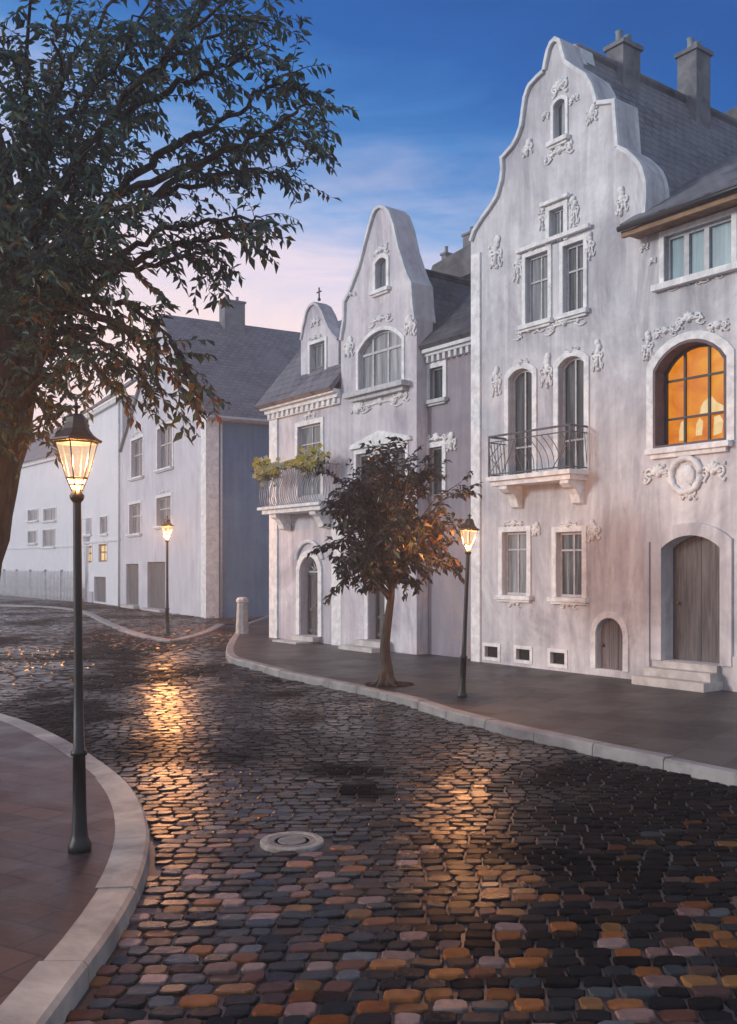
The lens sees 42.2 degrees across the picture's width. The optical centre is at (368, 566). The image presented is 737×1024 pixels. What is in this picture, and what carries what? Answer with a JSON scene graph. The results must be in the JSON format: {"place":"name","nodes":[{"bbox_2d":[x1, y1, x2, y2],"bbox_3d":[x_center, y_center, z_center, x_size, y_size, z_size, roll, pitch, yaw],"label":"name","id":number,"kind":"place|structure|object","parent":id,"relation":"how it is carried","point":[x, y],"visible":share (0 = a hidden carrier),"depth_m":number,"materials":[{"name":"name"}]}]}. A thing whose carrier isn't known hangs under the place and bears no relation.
{"place":"outdoors","nodes":[
{"label":"outdoors","id":0,"kind":"place"},
{"bbox_2d":[1,426,85,597],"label":"house","id":1,"kind":"structure","parent":0,"point":[41,538],"depth_m":73.40,"materials":[{"name":"grey paint"}]},
{"bbox_2d":[25,529,37,544],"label":"window","id":2,"kind":"structure","parent":1,"relation":"in","point":[33,533],"depth_m":75.25,"materials":[{"name":"grey paint"}]},
{"bbox_2d":[25,508,38,522],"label":"window","id":3,"kind":"structure","parent":1,"relation":"in","point":[33,514],"depth_m":75.17,"materials":[{"name":"grey paint"}]},
{"bbox_2d":[40,528,55,548],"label":"window","id":4,"kind":"structure","parent":1,"relation":"in","point":[49,534],"depth_m":72.50,"materials":[{"name":"grey paint"}]},
{"bbox_2d":[40,506,56,522],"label":"window","id":5,"kind":"structure","parent":1,"relation":"in","point":[50,514],"depth_m":72.40,"materials":[{"name":"grey paint"}]},
{"bbox_2d":[0,721,114,1004],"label":"pavement","id":6,"kind":"structure","parent":0,"point":[48,884],"depth_m":6.97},
{"bbox_2d":[50,401,101,853],"bbox_3d":[-2.128,0.445,7.000,0.324,3.310,0.374,0,0,0],"label":"street lamp","id":7,"kind":"object","parent":6,"relation":"on","point":[76,440],"visible":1,"depth_m":6.96,"materials":[{"name":"metal"}]},
{"bbox_2d":[0,599,264,637],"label":"pavement","id":8,"kind":"structure","parent":0,"point":[122,612],"depth_m":39.70,"materials":[{"name":"grey stone"}]},
{"bbox_2d":[160,516,173,635],"bbox_3d":[-6.313,0.281,29.960,0.405,3.763,0.467,0,0,0],"label":"street lamp","id":9,"kind":"object","parent":8,"relation":"on","point":[167,526],"visible":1,"depth_m":29.91,"materials":[{"name":"metal"}]},
{"bbox_2d":[0,607,335,691],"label":"cobblestone road","id":10,"kind":"structure","parent":0,"point":[17,624],"depth_m":22.15,"materials":[{"name":"grey stone"}]},
{"bbox_2d":[2,609,259,649],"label":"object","id":11,"kind":"object","parent":10,"relation":"on","point":[170,647],"visible":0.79,"depth_m":29.69,"materials":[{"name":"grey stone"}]},
{"bbox_2d":[107,612,257,638],"bbox_3d":[-13.172,2.175,50.236,11.647,0.001,44.736,0,0,-33],"label":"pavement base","id":12,"kind":"object","parent":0,"point":[179,625],"visible":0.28,"depth_m":35.27,"materials":[{"name":"grey stone"}]},
{"bbox_2d":[0,690,736,1023],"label":"cobblestone road","id":13,"kind":"structure","parent":0,"point":[54,710],"depth_m":6.94,"materials":[{"name":"grey stone"}]},
{"bbox_2d":[260,831,323,853],"bbox_3d":[-0.610,2.203,7.624,0.510,0.054,0.510,0,0,0],"label":"manhole cover","id":14,"kind":"object","parent":13,"relation":"on","point":[298,841],"visible":0.98,"depth_m":7.57,"materials":[{"name":"concrete"}]},
{"bbox_2d":[0,593,736,1023],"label":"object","id":15,"kind":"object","parent":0,"point":[88,997],"depth_m":6.32,"materials":[{"name":"black stone"}]},
{"bbox_2d":[0,569,72,600],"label":"picket fence","id":16,"kind":"object","parent":15,"relation":"on","point":[28,589],"visible":0.88,"depth_m":65.04,"materials":[{"name":"paint"}]},
{"bbox_2d":[0,714,149,1023],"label":"kerb","id":17,"kind":"structure","parent":15,"relation":"on","point":[52,987],"depth_m":5.66,"materials":[{"name":"stone"}]},
{"bbox_2d":[81,376,139,605],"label":"distant house","id":18,"kind":"structure","parent":15,"relation":"on","point":[101,523],"depth_m":54.66,"materials":[{"name":"paint"}]},
{"bbox_2d":[81,517,91,536],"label":"window","id":19,"kind":"structure","parent":18,"relation":"in","point":[86,535],"depth_m":58.09,"materials":[{"name":"grey paint"}]},
{"bbox_2d":[84,544,91,562],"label":"lit window","id":20,"kind":"structure","parent":18,"relation":"in","point":[90,548],"depth_m":58.28,"materials":[{"name":"yellow"}]},
{"bbox_2d":[98,577,105,601],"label":"door","id":21,"kind":"structure","parent":18,"relation":"in","point":[101,580],"depth_m":56.05,"materials":[{"name":"grey wood"}]},
{"bbox_2d":[98,542,106,561],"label":"lit window","id":22,"kind":"structure","parent":18,"relation":"in","point":[103,546],"depth_m":55.52,"materials":[{"name":"yellow"}]},
{"bbox_2d":[98,515,107,536],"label":"window","id":23,"kind":"structure","parent":18,"relation":"in","point":[104,519],"depth_m":55.19,"materials":[{"name":"grey paint"}]},
{"bbox_2d":[0,604,224,641],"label":"kerb","id":24,"kind":"structure","parent":15,"relation":"on","point":[216,627],"depth_m":32.77,"materials":[{"name":"grey stone"}]},
{"bbox_2d":[0,0,359,576],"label":"broadleaf tree","id":25,"kind":"object","parent":15,"relation":"on","point":[33,303],"visible":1,"depth_m":9.73,"materials":[{"name":"green plant"}]},
{"bbox_2d":[118,295,300,617],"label":"corner house","id":26,"kind":"structure","parent":15,"relation":"on","point":[203,492],"depth_m":42.79,"materials":[{"name":"paint"}]},
{"bbox_2d":[120,564,138,608],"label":"door","id":27,"kind":"structure","parent":26,"relation":"in","point":[134,568],"depth_m":50.11,"materials":[{"name":"wood"}]},
{"bbox_2d":[125,500,141,536],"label":"window","id":28,"kind":"structure","parent":26,"relation":"in","point":[137,508],"depth_m":49.73,"materials":[{"name":"grey paint"}]},
{"bbox_2d":[127,433,143,481],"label":"window","id":29,"kind":"structure","parent":26,"relation":"in","point":[139,444],"depth_m":49.42,"materials":[{"name":"grey paint"}]},
{"bbox_2d":[141,562,164,612],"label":"door","id":30,"kind":"structure","parent":26,"relation":"in","point":[157,568],"depth_m":46.48,"materials":[{"name":"wood"}]},
{"bbox_2d":[152,492,171,529],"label":"window","id":31,"kind":"structure","parent":26,"relation":"in","point":[165,503],"depth_m":45.49,"materials":[{"name":"grey paint"}]},
{"bbox_2d":[153,421,173,473],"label":"window","id":32,"kind":"structure","parent":26,"relation":"in","point":[166,445],"depth_m":45.34,"materials":[{"name":"grey paint"}]},
{"bbox_2d":[255,204,470,654],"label":"gabled house","id":33,"kind":"structure","parent":15,"relation":"on","point":[348,383],"depth_m":24.70,"materials":[{"name":"paint"}]},
{"bbox_2d":[250,455,285,488],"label":"balcony flowers","id":34,"kind":"object","parent":33,"relation":"attached to","point":[264,470],"visible":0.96,"depth_m":26.71,"materials":[{"name":"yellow plant"}]},
{"bbox_2d":[273,456,297,469],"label":"balcony flowers","id":35,"kind":"object","parent":33,"relation":"attached to","point":[286,464],"visible":0.54,"depth_m":26.05,"materials":[{"name":"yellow plant"}]},
{"bbox_2d":[294,540,323,636],"bbox_3d":[-1.529,0.577,26.433,0.410,2.651,1.418,0,0,-36],"label":"door frame","id":36,"kind":"structure","parent":33,"relation":"in","point":[315,568],"depth_m":26.67,"materials":[{"name":"grey paint"}]},
{"bbox_2d":[295,417,323,497],"bbox_3d":[-1.583,-2.993,26.421,0.180,2.112,1.436,0,0,-36],"label":"window","id":37,"kind":"structure","parent":33,"relation":"in","point":[312,435],"depth_m":26.45,"materials":[{"name":"grey paint"}]},
{"bbox_2d":[290,443,331,477],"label":"balcony flowers","id":38,"kind":"object","parent":33,"relation":"attached to","point":[308,460],"visible":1,"depth_m":24.79,"materials":[{"name":"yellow plant"}]},
{"bbox_2d":[308,336,326,373],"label":"window","id":39,"kind":"structure","parent":33,"relation":"in","point":[320,350],"depth_m":26.56,"materials":[{"name":"grey paint"}]},
{"bbox_2d":[364,580,387,638],"bbox_3d":[0.323,1.018,23.866,0.340,1.635,0.986,0,0,-36],"label":"door","id":40,"kind":"structure","parent":33,"relation":"in","point":[381,601],"depth_m":24.10,"materials":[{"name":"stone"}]},
{"bbox_2d":[369,253,390,297],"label":"window","id":41,"kind":"structure","parent":33,"relation":"in","point":[384,287],"depth_m":23.76,"materials":[{"name":"grey paint"}]},
{"bbox_2d":[356,326,404,390],"bbox_3d":[0.333,-5.197,23.744,0.180,1.494,1.973,0,0,-36],"label":"window","id":42,"kind":"structure","parent":33,"relation":"in","point":[383,357],"depth_m":23.83,"materials":[{"name":"grey paint"}]},
{"bbox_2d":[354,442,408,502],"bbox_3d":[0.311,-2.220,23.702,0.265,1.508,2.314,0,0,-36],"label":"window","id":43,"kind":"structure","parent":33,"relation":"in","point":[362,457],"depth_m":23.83,"materials":[{"name":"grey paint"}]},
{"bbox_2d":[418,288,470,658],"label":"narrow house","id":44,"kind":"structure","parent":15,"relation":"on","point":[444,346],"depth_m":22.12,"materials":[{"name":"paint"}]},
{"bbox_2d":[424,359,447,406],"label":"window","id":45,"kind":"structure","parent":44,"relation":"in","point":[440,397],"depth_m":22.55,"materials":[{"name":"grey paint"}]},
{"bbox_2d":[427,440,445,495],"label":"window","id":46,"kind":"structure","parent":44,"relation":"in","point":[438,460],"depth_m":22.60,"materials":[{"name":"grey paint"}]},
{"bbox_2d":[226,615,736,785],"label":"kerb","id":47,"kind":"structure","parent":15,"relation":"on","point":[672,763],"depth_m":12.32,"materials":[{"name":"grey stone"}]},
{"bbox_2d":[469,30,736,692],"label":"tall gabled house","id":48,"kind":"structure","parent":15,"relation":"on","point":[603,237],"depth_m":18.36,"materials":[{"name":"paint"}]},
{"bbox_2d":[494,526,532,602],"bbox_3d":[3.082,-0.049,20.035,0.265,1.580,1.038,0,0,-36],"label":"window","id":49,"kind":"structure","parent":48,"relation":"in","point":[518,543],"depth_m":20.14,"materials":[{"name":"grey paint"}]},
{"bbox_2d":[504,362,536,474],"bbox_3d":[3.227,-3.053,19.933,0.205,2.370,0.928,0,0,-36],"label":"balcony door","id":50,"kind":"structure","parent":48,"relation":"in","point":[525,382],"depth_m":20.03,"materials":[{"name":"grey paint"}]},
{"bbox_2d":[517,244,553,332],"bbox_3d":[3.458,-5.663,19.527,0.265,1.624,0.905,0,0,-36],"label":"window","id":51,"kind":"structure","parent":48,"relation":"in","point":[540,267],"depth_m":19.61,"materials":[{"name":"grey paint"}]},
{"bbox_2d":[545,199,567,246],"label":"window","id":52,"kind":"structure","parent":48,"relation":"in","point":[560,217],"depth_m":19.19,"materials":[{"name":"grey paint"}]},
{"bbox_2d":[546,95,569,149],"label":"window","id":53,"kind":"structure","parent":48,"relation":"in","point":[563,136],"depth_m":19.09,"materials":[{"name":"grey paint"}]},
{"bbox_2d":[547,525,588,604],"bbox_3d":[3.973,-0.025,18.830,0.265,1.540,0.989,0,0,-36],"label":"window","id":54,"kind":"structure","parent":48,"relation":"in","point":[573,544],"depth_m":18.91,"materials":[{"name":"grey paint"}]},
{"bbox_2d":[553,350,589,469],"bbox_3d":[4.048,-3.059,18.820,0.205,2.383,0.906,0,0,-36],"label":"balcony door","id":55,"kind":"structure","parent":48,"relation":"in","point":[576,372],"depth_m":18.91,"materials":[{"name":"grey paint"}]},
{"bbox_2d":[554,233,589,322],"bbox_3d":[4.036,-5.642,18.744,0.265,1.581,0.803,0,0,-36],"label":"window","id":56,"kind":"structure","parent":48,"relation":"in","point":[577,257],"depth_m":18.80,"materials":[{"name":"grey paint"}]},
{"bbox_2d":[590,611,628,671],"bbox_3d":[4.624,1.394,18.075,0.245,1.098,0.886,0,0,-36],"label":"door","id":57,"kind":"structure","parent":48,"relation":"in","point":[614,644],"depth_m":18.12,"materials":[{"name":"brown wood"}]},
{"bbox_2d":[644,330,734,459],"bbox_3d":[5.664,-3.011,16.688,0.480,2.159,1.762,0,0,-36],"label":"lit window","id":58,"kind":"structure","parent":48,"relation":"in","point":[700,365],"depth_m":16.85,"materials":[{"name":"paint"}]},
{"bbox_2d":[651,522,732,666],"bbox_3d":[5.742,0.453,16.700,0.440,2.435,1.617,0,0,-36],"label":"door","id":59,"kind":"structure","parent":48,"relation":"in","point":[702,563],"depth_m":16.81,"materials":[{"name":"brown wood"}]},
{"bbox_2d":[650,206,736,292],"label":"window","id":60,"kind":"structure","parent":48,"relation":"in","point":[710,250],"depth_m":16.55,"materials":[{"name":"grey paint"}]},
{"bbox_2d":[0,0,736,462],"label":"sky","id":61,"kind":"structure","parent":0,"point":[436,88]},
{"bbox_2d":[233,617,736,769],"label":"pavement","id":62,"kind":"structure","parent":0,"point":[694,726],"depth_m":15.30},
{"bbox_2d":[235,597,248,633],"bbox_3d":[-3.926,1.525,29.714,0.411,1.150,0.411,0,0,0],"label":"stone bollard","id":63,"kind":"object","parent":62,"relation":"on","point":[242,625],"visible":0.97,"depth_m":29.57,"materials":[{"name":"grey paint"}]},
{"bbox_2d":[365,681,414,686],"bbox_3d":[0.371,2.068,16.856,0.889,0.001,0.840,0,0,0],"label":"soil patch","id":64,"kind":"object","parent":62,"relation":"on","point":[398,685],"visible":0.65,"depth_m":16.76,"materials":[{"name":"brown soil"}]},
{"bbox_2d":[307,436,482,686],"bbox_3d":[0.463,-0.097,16.853,2.612,4.431,2.704,0,0,31],"label":"young street tree","id":65,"kind":"object","parent":62,"relation":"on","point":[387,550],"visible":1,"depth_m":16.48,"materials":[{"name":"green plant"}]},
{"bbox_2d":[457,513,479,697],"bbox_3d":[1.553,0.625,15.246,0.323,2.948,0.373,2,0,0],"label":"street lamp","id":66,"kind":"object","parent":62,"relation":"on","point":[468,529],"visible":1,"depth_m":15.21,"materials":[{"name":"metal"}]},
{"bbox_2d":[431,107,736,279],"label":"building","id":67,"kind":"structure","parent":0,"point":[458,263],"depth_m":37.96,"materials":[{"name":"paint"}]}
]}

